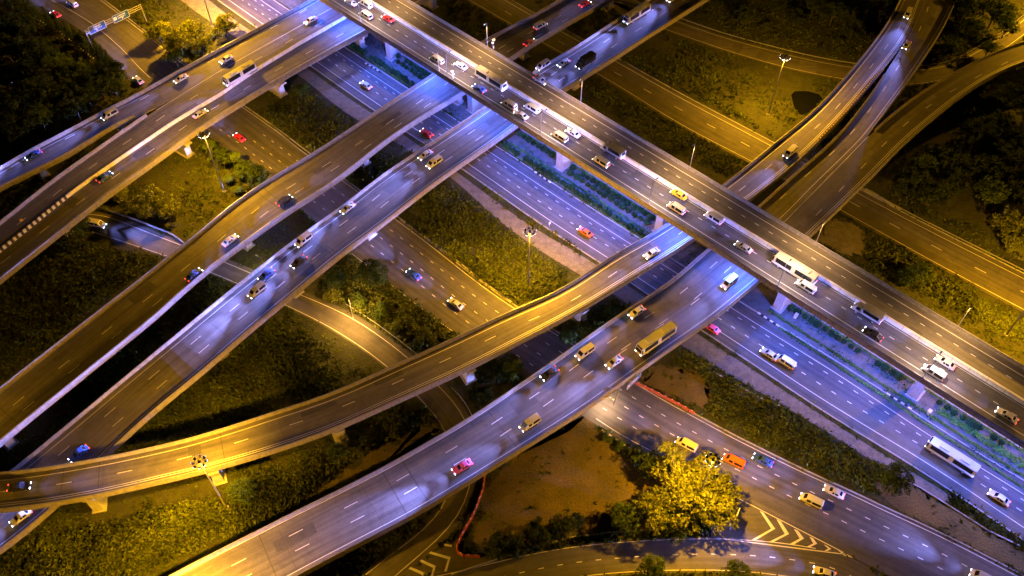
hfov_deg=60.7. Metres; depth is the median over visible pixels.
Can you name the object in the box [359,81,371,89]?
car
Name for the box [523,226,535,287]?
mast lamp
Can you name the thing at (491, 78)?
bus
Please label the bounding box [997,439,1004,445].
round shrub
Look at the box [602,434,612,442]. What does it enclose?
bush
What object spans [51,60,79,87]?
broadleaf tree
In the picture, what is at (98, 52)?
conifer
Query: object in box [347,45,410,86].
hedge
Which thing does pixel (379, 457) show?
bare earth
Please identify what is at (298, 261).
car
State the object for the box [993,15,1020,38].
broadleaf tree
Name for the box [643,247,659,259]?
car
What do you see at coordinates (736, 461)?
van
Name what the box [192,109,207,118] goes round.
car
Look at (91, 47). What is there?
conifer
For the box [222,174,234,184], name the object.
banana plant
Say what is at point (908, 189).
broadleaf tree
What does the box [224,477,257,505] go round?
broadleaf tree
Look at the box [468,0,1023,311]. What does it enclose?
service road
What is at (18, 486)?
car
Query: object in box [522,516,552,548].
broadleaf tree
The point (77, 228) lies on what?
broadleaf tree
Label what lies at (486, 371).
broadleaf tree
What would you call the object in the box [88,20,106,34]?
road sign
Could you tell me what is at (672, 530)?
broadleaf tree
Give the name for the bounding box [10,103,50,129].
broadleaf tree
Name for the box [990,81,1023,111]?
broadleaf tree
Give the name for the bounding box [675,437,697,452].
van
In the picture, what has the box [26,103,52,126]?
broadleaf tree
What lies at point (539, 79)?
car
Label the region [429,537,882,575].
bottom road
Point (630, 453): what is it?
bush
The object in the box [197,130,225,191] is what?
mast lamp
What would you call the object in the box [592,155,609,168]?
van
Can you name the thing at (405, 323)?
bush
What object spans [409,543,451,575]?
gore marking
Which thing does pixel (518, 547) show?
broadleaf tree
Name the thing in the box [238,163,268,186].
broadleaf tree
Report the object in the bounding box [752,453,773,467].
car
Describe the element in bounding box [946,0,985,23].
broadleaf tree
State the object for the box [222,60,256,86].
bus
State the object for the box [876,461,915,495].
broadleaf tree
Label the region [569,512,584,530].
broadleaf tree
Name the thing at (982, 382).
overpass
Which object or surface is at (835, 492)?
car
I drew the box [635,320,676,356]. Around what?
bus
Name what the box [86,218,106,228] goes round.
van
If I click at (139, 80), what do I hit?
car
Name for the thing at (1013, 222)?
broadleaf tree
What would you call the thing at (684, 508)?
broadleaf tree
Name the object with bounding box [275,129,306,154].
guard rail
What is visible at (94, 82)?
broadleaf tree
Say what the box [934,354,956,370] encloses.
car
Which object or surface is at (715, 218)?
van
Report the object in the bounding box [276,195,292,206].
car
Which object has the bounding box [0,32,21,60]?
broadleaf tree
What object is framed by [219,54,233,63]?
car
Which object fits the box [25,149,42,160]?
car
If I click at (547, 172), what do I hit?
round shrub
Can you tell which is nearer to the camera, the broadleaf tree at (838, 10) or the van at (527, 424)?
the van at (527, 424)
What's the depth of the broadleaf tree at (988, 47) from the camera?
280.15 m
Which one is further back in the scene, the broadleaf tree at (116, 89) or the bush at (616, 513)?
the broadleaf tree at (116, 89)
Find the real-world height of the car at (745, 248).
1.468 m
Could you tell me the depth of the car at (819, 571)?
177.46 m
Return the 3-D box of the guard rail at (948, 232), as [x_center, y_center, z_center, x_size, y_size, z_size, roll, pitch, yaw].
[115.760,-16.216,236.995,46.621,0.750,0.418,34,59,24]
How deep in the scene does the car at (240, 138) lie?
257.89 m
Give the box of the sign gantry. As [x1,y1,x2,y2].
[84,4,147,39]
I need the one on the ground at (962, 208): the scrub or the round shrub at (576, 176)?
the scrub
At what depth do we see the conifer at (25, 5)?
293.13 m
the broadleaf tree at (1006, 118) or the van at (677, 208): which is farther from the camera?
the broadleaf tree at (1006, 118)
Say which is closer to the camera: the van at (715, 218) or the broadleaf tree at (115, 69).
the van at (715, 218)
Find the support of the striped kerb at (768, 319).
on the median pavement at (760, 298)
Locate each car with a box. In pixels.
[7,482,30,492]
[9,510,32,526]
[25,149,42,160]
[50,11,60,17]
[68,444,89,461]
[96,171,112,183]
[133,76,143,84]
[173,74,188,83]
[184,268,202,281]
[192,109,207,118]
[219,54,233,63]
[221,234,238,246]
[232,133,245,142]
[257,267,274,280]
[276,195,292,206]
[290,255,306,268]
[303,16,316,24]
[340,202,355,213]
[345,0,356,6]
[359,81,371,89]
[381,15,393,22]
[406,269,421,280]
[418,149,432,160]
[420,128,433,137]
[447,297,463,310]
[451,458,472,474]
[454,61,467,70]
[472,84,486,93]
[513,110,528,120]
[523,38,535,45]
[533,75,546,84]
[540,366,558,380]
[557,59,569,67]
[565,128,580,138]
[577,226,592,237]
[579,0,590,7]
[605,354,623,368]
[628,305,645,318]
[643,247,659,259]
[670,189,687,200]
[705,323,720,334]
[734,241,752,254]
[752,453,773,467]
[760,347,777,361]
[813,566,835,575]
[823,484,845,499]
[862,327,883,341]
[902,40,910,49]
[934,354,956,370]
[987,489,1010,506]
[995,407,1018,424]
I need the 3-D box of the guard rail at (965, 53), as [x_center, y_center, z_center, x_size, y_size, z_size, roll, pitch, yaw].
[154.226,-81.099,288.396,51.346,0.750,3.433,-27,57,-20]
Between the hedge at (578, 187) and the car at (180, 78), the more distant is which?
the car at (180, 78)
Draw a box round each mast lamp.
[191,454,228,508]
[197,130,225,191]
[204,0,213,26]
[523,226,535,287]
[700,452,720,491]
[766,54,790,115]
[1004,311,1023,336]
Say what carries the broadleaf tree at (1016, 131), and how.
on the ground at (962, 208)
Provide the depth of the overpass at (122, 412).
217.43 m
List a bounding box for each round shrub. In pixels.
[501,140,507,146]
[525,136,531,142]
[545,169,551,175]
[549,151,556,157]
[549,172,556,178]
[567,169,574,175]
[568,184,575,190]
[569,164,575,170]
[573,173,580,178]
[581,193,588,200]
[590,184,597,190]
[599,183,606,189]
[601,191,607,197]
[601,206,608,212]
[606,210,612,216]
[608,195,614,201]
[616,216,622,222]
[619,202,626,209]
[626,223,633,229]
[630,203,637,209]
[643,218,649,224]
[647,213,653,219]
[787,304,795,311]
[794,307,801,315]
[808,317,815,323]
[813,321,820,327]
[827,329,834,336]
[834,335,840,340]
[874,360,881,366]
[881,363,889,370]
[888,368,895,375]
[895,373,903,379]
[944,404,951,410]
[950,408,957,415]
[959,414,965,420]
[965,417,975,426]
[972,421,983,429]
[990,433,998,440]
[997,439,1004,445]
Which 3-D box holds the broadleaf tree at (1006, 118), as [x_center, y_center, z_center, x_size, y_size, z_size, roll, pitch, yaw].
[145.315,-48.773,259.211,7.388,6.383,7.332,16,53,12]
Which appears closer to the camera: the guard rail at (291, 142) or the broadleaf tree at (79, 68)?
the guard rail at (291, 142)
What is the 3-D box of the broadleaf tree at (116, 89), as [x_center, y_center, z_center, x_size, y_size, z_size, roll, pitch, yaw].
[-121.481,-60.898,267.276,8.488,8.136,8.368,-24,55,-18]
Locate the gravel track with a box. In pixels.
[181,0,950,502]
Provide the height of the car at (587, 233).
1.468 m
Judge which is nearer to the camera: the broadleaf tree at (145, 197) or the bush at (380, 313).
the bush at (380, 313)
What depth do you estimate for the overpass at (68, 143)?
258.87 m
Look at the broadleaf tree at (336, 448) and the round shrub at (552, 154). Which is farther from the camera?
the round shrub at (552, 154)
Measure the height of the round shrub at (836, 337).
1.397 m
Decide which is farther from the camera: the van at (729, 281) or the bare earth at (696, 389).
the van at (729, 281)
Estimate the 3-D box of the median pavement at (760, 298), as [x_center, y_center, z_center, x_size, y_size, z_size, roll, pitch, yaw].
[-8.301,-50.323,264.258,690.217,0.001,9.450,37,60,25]
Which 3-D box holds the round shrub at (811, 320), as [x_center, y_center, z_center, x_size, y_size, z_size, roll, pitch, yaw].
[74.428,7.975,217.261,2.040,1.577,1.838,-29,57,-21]
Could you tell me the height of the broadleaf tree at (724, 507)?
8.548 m
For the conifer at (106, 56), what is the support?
on the ground at (962, 208)
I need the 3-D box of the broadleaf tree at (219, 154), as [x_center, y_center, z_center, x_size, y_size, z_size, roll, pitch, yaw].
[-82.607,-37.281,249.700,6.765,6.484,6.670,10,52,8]
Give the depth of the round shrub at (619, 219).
237.93 m
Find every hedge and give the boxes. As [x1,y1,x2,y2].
[0,0,102,66]
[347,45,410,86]
[502,147,641,238]
[509,142,648,232]
[522,132,655,218]
[768,309,1023,476]
[802,310,1023,452]
[935,406,1023,467]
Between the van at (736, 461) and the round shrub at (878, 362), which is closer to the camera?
the van at (736, 461)
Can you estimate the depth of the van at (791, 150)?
243.56 m
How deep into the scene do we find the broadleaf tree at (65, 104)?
258.67 m
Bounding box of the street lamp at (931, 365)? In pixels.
[922,351,942,378]
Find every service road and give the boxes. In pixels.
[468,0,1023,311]
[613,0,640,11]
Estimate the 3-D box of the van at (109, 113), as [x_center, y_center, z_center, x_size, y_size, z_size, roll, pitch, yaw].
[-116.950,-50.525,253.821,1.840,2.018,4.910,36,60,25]
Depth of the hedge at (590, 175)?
249.08 m
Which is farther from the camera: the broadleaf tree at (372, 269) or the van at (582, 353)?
the broadleaf tree at (372, 269)
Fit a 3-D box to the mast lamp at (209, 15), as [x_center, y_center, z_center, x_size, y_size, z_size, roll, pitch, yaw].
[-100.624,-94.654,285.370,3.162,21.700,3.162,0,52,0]
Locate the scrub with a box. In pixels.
[0,0,1023,575]
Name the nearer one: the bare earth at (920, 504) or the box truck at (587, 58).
the bare earth at (920, 504)
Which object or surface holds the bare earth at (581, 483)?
on the ground at (962, 208)
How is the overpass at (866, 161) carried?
on the ground at (962, 208)
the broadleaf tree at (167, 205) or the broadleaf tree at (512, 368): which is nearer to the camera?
the broadleaf tree at (512, 368)
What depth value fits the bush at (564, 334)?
212.60 m
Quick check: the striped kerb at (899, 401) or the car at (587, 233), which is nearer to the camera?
the striped kerb at (899, 401)
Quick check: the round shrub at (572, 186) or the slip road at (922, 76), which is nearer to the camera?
the round shrub at (572, 186)
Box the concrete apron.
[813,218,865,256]
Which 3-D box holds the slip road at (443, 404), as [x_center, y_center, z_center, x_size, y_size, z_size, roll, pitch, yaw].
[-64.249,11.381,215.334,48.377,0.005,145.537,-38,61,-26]
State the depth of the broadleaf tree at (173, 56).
276.29 m
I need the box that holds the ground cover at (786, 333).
[292,1,1022,486]
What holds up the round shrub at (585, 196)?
on the median pavement at (760, 298)
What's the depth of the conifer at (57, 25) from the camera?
288.44 m
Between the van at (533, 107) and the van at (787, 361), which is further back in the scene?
the van at (533, 107)
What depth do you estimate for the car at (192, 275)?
216.19 m
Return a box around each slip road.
[81,211,475,575]
[553,0,1023,85]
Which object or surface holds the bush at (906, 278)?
on the ground at (962, 208)
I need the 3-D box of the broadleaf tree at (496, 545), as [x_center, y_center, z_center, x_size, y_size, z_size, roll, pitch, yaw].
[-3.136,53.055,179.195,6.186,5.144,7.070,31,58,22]
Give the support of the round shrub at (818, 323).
on the median pavement at (760, 298)
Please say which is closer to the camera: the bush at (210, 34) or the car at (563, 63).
the car at (563, 63)
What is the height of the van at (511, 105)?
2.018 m
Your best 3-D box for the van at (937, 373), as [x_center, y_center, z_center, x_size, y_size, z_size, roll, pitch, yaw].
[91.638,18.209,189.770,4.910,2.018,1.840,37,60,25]
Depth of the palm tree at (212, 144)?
249.84 m
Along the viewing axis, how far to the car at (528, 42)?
274.88 m
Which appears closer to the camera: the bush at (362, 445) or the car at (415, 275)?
the bush at (362, 445)
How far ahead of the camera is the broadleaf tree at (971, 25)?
282.00 m
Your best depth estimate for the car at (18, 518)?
181.77 m
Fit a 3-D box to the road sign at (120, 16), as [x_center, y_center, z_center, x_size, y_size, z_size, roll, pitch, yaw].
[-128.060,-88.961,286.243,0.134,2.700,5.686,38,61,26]
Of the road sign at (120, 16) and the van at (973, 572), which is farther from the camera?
the road sign at (120, 16)
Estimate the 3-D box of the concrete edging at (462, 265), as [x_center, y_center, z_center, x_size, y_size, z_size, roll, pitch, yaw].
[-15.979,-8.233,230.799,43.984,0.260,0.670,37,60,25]
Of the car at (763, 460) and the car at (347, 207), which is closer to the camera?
the car at (763, 460)
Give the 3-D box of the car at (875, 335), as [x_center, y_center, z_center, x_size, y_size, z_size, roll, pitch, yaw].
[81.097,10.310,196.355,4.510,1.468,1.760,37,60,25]
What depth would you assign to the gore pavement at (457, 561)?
180.01 m
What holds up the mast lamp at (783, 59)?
on the ground at (962, 208)
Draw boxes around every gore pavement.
[405,519,490,575]
[711,498,839,552]
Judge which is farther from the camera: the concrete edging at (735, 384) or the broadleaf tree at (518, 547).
the concrete edging at (735, 384)
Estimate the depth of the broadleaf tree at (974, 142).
251.40 m
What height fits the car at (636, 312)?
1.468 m
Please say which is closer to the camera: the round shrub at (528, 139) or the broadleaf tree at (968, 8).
the round shrub at (528, 139)
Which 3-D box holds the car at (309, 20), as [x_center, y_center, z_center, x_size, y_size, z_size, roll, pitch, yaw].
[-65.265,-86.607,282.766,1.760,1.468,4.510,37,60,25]
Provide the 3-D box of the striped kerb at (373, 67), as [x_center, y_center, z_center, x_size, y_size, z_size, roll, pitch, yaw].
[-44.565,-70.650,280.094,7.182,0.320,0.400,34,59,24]
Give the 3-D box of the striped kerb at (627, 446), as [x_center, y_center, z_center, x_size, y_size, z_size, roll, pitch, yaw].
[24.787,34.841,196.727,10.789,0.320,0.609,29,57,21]
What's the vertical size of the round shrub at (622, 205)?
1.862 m
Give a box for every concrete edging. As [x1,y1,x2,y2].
[397,216,511,301]
[451,528,682,574]
[699,363,779,405]
[911,483,1018,545]
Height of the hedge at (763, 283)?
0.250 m
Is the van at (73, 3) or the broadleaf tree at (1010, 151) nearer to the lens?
the broadleaf tree at (1010, 151)
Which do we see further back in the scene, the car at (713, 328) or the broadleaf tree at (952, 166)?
the broadleaf tree at (952, 166)
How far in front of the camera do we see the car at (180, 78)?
263.84 m
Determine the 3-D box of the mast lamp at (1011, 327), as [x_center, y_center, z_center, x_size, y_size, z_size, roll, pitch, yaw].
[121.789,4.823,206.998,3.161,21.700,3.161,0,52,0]
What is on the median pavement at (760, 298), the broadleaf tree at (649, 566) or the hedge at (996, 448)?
the hedge at (996, 448)
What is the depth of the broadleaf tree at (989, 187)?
236.70 m
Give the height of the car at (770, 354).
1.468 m
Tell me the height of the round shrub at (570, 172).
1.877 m
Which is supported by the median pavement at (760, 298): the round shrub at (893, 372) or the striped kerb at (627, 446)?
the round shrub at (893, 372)
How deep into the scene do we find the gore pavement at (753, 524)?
184.08 m
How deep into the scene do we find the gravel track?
229.14 m
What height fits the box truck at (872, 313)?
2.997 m
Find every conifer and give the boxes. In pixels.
[22,0,34,18]
[32,4,44,25]
[41,6,56,32]
[53,14,64,34]
[61,20,74,42]
[70,23,82,48]
[78,30,90,53]
[87,36,97,56]
[92,39,104,65]
[99,45,108,66]
[103,49,115,68]
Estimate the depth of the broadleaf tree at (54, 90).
261.78 m
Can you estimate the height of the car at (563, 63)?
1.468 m
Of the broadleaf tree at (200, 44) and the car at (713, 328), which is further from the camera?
the broadleaf tree at (200, 44)
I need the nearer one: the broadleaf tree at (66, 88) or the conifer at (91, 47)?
the broadleaf tree at (66, 88)
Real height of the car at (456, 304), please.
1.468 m
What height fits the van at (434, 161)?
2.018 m
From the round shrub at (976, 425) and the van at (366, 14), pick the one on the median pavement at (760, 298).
the round shrub at (976, 425)
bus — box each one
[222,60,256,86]
[474,65,506,91]
[623,1,650,24]
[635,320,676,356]
[771,251,818,283]
[924,436,980,477]
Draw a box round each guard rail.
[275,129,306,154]
[346,304,416,353]
[623,0,921,66]
[862,188,1023,270]
[923,15,1022,65]
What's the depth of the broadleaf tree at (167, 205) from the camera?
234.76 m
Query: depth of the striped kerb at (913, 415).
202.09 m
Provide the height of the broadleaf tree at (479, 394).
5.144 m
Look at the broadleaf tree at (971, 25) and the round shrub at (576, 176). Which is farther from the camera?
the broadleaf tree at (971, 25)
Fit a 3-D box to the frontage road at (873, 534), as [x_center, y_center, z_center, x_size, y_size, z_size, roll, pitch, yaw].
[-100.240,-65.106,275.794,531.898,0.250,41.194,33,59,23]
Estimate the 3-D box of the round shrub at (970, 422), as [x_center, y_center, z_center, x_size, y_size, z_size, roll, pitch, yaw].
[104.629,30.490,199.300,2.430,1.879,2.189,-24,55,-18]
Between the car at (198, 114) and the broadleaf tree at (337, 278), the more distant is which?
the car at (198, 114)
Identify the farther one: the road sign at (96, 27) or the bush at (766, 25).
the bush at (766, 25)
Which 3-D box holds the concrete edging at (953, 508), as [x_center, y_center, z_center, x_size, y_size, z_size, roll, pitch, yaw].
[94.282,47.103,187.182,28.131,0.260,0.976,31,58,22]
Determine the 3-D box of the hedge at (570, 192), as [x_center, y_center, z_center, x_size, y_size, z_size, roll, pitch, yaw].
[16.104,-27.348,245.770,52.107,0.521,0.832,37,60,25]
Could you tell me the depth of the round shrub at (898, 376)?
206.83 m
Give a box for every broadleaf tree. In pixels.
[0,10,39,43]
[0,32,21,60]
[0,92,18,110]
[0,94,29,127]
[9,36,56,71]
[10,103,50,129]
[17,75,64,107]
[23,100,56,130]
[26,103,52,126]
[33,85,64,108]
[37,78,76,104]
[38,52,73,75]
[39,38,59,57]
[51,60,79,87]
[53,91,95,120]
[60,57,92,85]
[65,218,90,236]
[67,83,100,108]
[76,67,114,97]
[87,56,126,80]
[98,72,129,99]
[125,183,163,217]
[143,20,171,43]
[151,193,180,218]
[160,46,184,66]
[162,26,194,55]
[179,19,205,40]
[189,36,213,55]
[207,146,232,165]
[212,12,238,38]
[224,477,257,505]
[233,159,254,177]
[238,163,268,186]
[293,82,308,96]
[325,442,348,464]
[327,268,349,287]
[353,258,388,287]
[465,383,494,406]
[476,361,508,384]
[481,530,515,560]
[492,352,524,380]
[506,531,529,558]
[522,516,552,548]
[545,512,576,539]
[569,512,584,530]
[609,500,645,536]
[629,485,669,536]
[633,449,660,481]
[636,553,666,575]
[646,441,696,492]
[659,487,715,534]
[659,511,691,544]
[668,470,719,511]
[687,450,733,506]
[695,495,739,535]
[715,484,744,505]
[720,558,753,575]
[733,4,754,23]
[804,0,825,11]
[818,2,850,25]
[839,15,865,41]
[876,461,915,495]
[891,166,931,199]
[906,262,934,284]
[907,153,938,176]
[913,180,953,205]
[924,143,951,166]
[936,34,964,58]
[939,147,974,178]
[942,172,968,195]
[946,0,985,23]
[954,15,990,44]
[955,133,982,155]
[961,113,1003,138]
[969,153,1012,186]
[973,173,1014,207]
[979,0,1016,28]
[979,39,1002,56]
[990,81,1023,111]
[990,204,1023,240]
[992,108,1016,131]
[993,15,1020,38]
[993,138,1023,163]
[998,178,1023,205]
[1001,235,1023,260]
[1003,121,1023,146]
[1014,104,1023,122]
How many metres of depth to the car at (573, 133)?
237.12 m
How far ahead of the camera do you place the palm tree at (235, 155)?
248.39 m
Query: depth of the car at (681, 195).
222.81 m
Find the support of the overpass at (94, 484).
on the ground at (962, 208)
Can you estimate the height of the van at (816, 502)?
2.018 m
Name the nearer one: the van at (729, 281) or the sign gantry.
the van at (729, 281)
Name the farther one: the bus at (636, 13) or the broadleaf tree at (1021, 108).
the bus at (636, 13)
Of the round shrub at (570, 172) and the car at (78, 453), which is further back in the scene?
the round shrub at (570, 172)
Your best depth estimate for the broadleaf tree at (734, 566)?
174.45 m
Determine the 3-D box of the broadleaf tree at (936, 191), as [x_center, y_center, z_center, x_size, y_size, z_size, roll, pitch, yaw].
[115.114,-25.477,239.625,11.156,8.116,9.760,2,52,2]
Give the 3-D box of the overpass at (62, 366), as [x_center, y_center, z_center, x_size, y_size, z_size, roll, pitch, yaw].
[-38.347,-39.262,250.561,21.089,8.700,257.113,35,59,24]
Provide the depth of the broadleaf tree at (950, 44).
278.67 m
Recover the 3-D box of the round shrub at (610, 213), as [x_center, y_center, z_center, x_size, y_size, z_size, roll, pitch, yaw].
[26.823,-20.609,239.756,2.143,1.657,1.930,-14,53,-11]
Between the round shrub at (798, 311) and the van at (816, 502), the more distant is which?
the round shrub at (798, 311)
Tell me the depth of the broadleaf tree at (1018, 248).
226.50 m
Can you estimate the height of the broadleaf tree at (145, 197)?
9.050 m
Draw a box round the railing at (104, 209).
[99,207,183,242]
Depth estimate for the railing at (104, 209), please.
237.81 m
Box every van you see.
[66,0,78,7]
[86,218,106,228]
[101,107,118,120]
[247,280,266,298]
[294,231,312,247]
[359,0,372,8]
[360,9,372,19]
[426,154,442,168]
[429,54,444,65]
[501,99,517,110]
[519,412,540,431]
[524,102,539,113]
[533,20,547,30]
[535,58,549,70]
[551,130,568,142]
[575,342,594,359]
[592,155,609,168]
[666,201,685,215]
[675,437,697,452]
[704,211,723,225]
[721,273,737,289]
[722,453,745,469]
[776,354,796,369]
[783,144,797,158]
[795,279,816,294]
[799,492,824,509]
[903,7,912,18]
[921,364,946,381]
[969,569,990,575]
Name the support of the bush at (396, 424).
on the ground at (962, 208)
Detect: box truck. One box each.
[575,51,595,69]
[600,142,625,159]
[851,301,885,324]
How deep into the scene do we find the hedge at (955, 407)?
205.84 m
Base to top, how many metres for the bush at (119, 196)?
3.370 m
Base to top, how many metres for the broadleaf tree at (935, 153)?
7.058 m
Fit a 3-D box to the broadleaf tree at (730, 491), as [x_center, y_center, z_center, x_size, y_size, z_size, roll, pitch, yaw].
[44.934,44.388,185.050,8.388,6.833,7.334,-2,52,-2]
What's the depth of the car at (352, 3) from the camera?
274.83 m
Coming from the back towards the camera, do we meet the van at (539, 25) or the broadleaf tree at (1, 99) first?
the van at (539, 25)
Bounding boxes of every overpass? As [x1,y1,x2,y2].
[0,0,330,191]
[0,0,438,284]
[0,0,614,451]
[0,0,708,554]
[0,0,922,513]
[169,204,774,575]
[320,0,1023,447]
[760,0,955,220]
[784,41,1023,237]
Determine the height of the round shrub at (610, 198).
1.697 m
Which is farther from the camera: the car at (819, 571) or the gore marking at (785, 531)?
the gore marking at (785, 531)
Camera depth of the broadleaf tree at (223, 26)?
284.61 m
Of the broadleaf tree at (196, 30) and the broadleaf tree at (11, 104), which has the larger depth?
the broadleaf tree at (196, 30)
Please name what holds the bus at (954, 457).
on the road at (818, 380)
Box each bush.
[111,186,128,203]
[205,28,218,39]
[320,285,337,303]
[349,435,371,458]
[351,292,367,307]
[370,302,388,320]
[382,416,406,439]
[392,311,416,334]
[412,325,436,346]
[557,330,577,343]
[577,318,603,336]
[601,306,618,324]
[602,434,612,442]
[612,508,630,525]
[613,439,625,450]
[623,445,642,466]
[759,21,771,30]
[897,269,916,286]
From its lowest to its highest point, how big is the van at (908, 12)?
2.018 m
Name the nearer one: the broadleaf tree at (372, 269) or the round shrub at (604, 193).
the broadleaf tree at (372, 269)
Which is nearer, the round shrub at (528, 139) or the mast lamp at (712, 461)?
the mast lamp at (712, 461)
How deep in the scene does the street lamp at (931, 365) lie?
185.60 m
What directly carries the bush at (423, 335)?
on the ground at (962, 208)
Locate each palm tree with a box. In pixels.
[200,139,217,158]
[228,151,243,163]
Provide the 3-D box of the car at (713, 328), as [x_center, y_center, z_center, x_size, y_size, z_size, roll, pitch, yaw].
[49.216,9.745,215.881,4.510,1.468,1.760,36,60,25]
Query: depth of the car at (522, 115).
241.71 m
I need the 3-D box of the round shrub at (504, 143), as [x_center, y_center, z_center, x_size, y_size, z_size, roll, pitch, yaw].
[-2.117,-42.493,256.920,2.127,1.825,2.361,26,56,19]
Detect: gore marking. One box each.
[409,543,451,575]
[719,499,852,557]
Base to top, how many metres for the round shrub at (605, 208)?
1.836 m
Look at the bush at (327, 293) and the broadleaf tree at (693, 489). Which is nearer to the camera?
the broadleaf tree at (693, 489)
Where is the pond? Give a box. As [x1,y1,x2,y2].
[791,91,822,114]
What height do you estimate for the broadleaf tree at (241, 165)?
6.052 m
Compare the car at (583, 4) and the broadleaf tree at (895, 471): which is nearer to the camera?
the broadleaf tree at (895, 471)
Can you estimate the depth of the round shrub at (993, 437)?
196.86 m
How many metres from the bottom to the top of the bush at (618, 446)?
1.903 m
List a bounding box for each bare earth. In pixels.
[305,423,440,501]
[469,417,680,552]
[641,365,712,408]
[870,476,1023,572]
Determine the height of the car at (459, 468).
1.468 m
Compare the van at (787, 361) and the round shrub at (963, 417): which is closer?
the round shrub at (963, 417)
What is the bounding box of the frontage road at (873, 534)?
[31,0,1023,575]
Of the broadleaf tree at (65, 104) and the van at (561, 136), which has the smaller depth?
the van at (561, 136)
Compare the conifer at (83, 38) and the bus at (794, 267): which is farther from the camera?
the conifer at (83, 38)
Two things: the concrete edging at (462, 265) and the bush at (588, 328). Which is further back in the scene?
the concrete edging at (462, 265)
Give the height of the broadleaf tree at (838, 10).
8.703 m
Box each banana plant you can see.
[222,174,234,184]
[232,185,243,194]
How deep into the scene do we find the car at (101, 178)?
237.46 m
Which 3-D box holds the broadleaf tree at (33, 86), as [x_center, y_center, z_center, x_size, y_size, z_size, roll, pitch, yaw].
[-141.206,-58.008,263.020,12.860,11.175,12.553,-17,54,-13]
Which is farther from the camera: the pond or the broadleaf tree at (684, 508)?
the pond
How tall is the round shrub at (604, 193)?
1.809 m
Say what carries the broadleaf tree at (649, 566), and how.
on the ground at (962, 208)
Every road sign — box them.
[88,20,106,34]
[112,9,129,22]
[626,373,640,389]
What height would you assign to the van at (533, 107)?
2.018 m
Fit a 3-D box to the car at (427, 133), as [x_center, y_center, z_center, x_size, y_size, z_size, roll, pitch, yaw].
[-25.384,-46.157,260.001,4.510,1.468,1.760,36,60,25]
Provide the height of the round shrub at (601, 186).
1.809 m
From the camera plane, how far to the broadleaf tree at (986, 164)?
242.50 m
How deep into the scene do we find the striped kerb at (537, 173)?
249.12 m
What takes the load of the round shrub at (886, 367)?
on the median pavement at (760, 298)
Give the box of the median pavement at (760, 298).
[278,0,1023,479]
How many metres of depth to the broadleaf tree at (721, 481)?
183.86 m
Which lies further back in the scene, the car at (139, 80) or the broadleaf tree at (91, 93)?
the car at (139, 80)
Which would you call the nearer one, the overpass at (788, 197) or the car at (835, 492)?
the car at (835, 492)
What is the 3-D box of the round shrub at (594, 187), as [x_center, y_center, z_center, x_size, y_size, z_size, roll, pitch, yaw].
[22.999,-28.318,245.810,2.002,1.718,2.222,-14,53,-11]
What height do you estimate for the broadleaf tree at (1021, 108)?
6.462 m
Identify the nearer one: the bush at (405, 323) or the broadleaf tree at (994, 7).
the bush at (405, 323)
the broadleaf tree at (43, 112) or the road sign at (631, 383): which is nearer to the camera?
the road sign at (631, 383)
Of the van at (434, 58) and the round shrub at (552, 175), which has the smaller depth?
the round shrub at (552, 175)
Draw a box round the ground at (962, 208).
[0,0,1023,575]
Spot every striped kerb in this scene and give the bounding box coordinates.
[365,62,380,72]
[534,171,550,182]
[602,429,641,453]
[757,312,778,326]
[779,327,1023,488]
[886,393,911,409]

